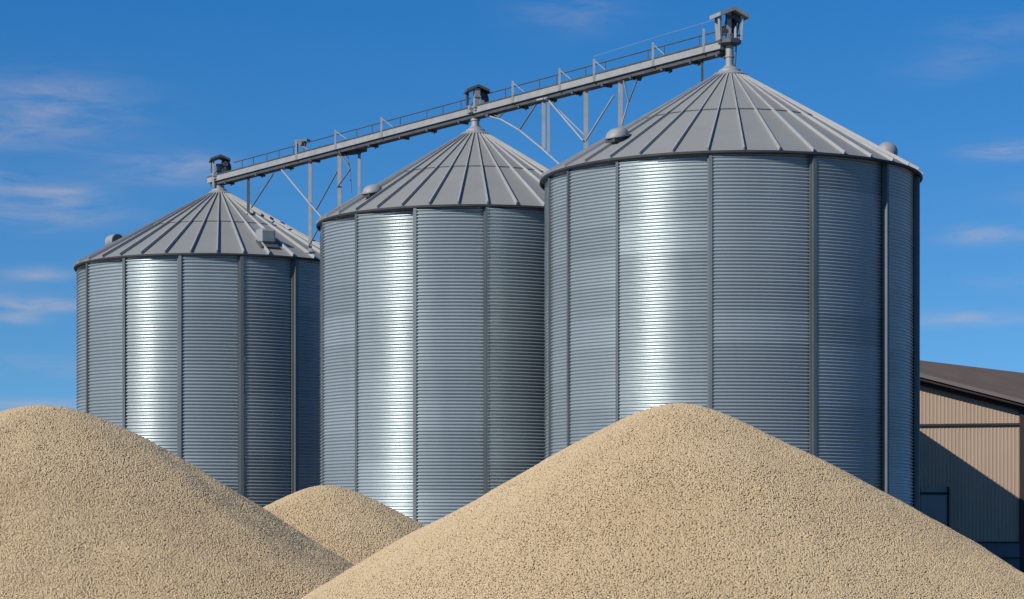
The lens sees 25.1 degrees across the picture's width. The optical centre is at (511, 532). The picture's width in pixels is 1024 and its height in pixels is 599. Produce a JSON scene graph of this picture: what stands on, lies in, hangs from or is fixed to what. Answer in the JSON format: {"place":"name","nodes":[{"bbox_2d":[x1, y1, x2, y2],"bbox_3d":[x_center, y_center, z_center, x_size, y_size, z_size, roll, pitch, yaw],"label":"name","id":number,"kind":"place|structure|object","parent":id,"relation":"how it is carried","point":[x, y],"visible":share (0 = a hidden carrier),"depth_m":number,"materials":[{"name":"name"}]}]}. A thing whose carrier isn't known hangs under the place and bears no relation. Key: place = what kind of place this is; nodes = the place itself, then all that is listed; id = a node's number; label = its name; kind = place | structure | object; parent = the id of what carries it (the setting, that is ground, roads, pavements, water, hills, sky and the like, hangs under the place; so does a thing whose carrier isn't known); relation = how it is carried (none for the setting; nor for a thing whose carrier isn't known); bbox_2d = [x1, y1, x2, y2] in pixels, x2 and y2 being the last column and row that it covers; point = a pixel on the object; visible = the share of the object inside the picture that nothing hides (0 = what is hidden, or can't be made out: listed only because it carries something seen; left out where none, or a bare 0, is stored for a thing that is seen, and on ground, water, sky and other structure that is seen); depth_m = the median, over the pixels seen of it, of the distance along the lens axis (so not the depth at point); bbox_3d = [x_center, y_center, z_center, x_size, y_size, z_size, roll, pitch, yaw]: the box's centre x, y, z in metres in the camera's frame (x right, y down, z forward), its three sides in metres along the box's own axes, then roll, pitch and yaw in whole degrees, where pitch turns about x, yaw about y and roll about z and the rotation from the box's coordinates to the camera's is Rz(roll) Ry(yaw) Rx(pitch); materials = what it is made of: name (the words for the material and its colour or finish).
{"place":"outdoors","nodes":[
{"label":"outdoors","id":0,"kind":"place"},
{"bbox_2d":[0,0,1023,410],"label":"sky","id":1,"kind":"structure","parent":0,"point":[114,114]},
{"bbox_2d":[920,360,1023,572],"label":"barn","id":2,"kind":"structure","parent":0,"point":[971,453],"depth_m":97.50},
{"bbox_2d":[920,487,948,526],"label":"door","id":3,"kind":"structure","parent":2,"relation":"in","point":[934,502],"depth_m":97.38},
{"label":"ground","id":4,"kind":"structure","parent":0,"visible":0},
{"bbox_2d":[0,405,354,598],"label":"grain pile","id":5,"kind":"object","parent":4,"relation":"on","point":[92,506],"visible":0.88,"depth_m":24.70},
{"bbox_2d":[73,187,320,506],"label":"grain silo","id":6,"kind":"object","parent":4,"relation":"on","point":[198,337],"visible":0.56,"depth_m":91.77,"materials":[{"name":"metal"}]},
{"bbox_2d":[262,485,424,564],"bbox_3d":[-2.664,0.569,33.000,10.364,2.515,10.364,0,0,0],"label":"grain pile","id":7,"kind":"object","parent":4,"relation":"on","point":[353,527],"visible":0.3,"depth_m":31.89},
{"bbox_2d":[315,126,548,525],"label":"grain silo","id":8,"kind":"object","parent":4,"relation":"on","point":[432,334],"visible":0.45,"depth_m":78.13,"materials":[{"name":"metal"}]},
{"bbox_2d":[207,6,749,253],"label":"overhead conveyor","id":9,"kind":"object","parent":8,"relation":"on","point":[475,111],"visible":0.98,"depth_m":81.69,"materials":[{"name":"grey metal"}]},
{"bbox_2d":[301,403,1023,598],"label":"grain pile","id":10,"kind":"object","parent":4,"relation":"on","point":[679,501],"visible":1,"depth_m":19.51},
{"bbox_2d":[539,66,922,510],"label":"grain silo","id":11,"kind":"object","parent":4,"relation":"on","point":[735,242],"visible":0.69,"depth_m":68.01,"materials":[{"name":"metal"}]}
]}

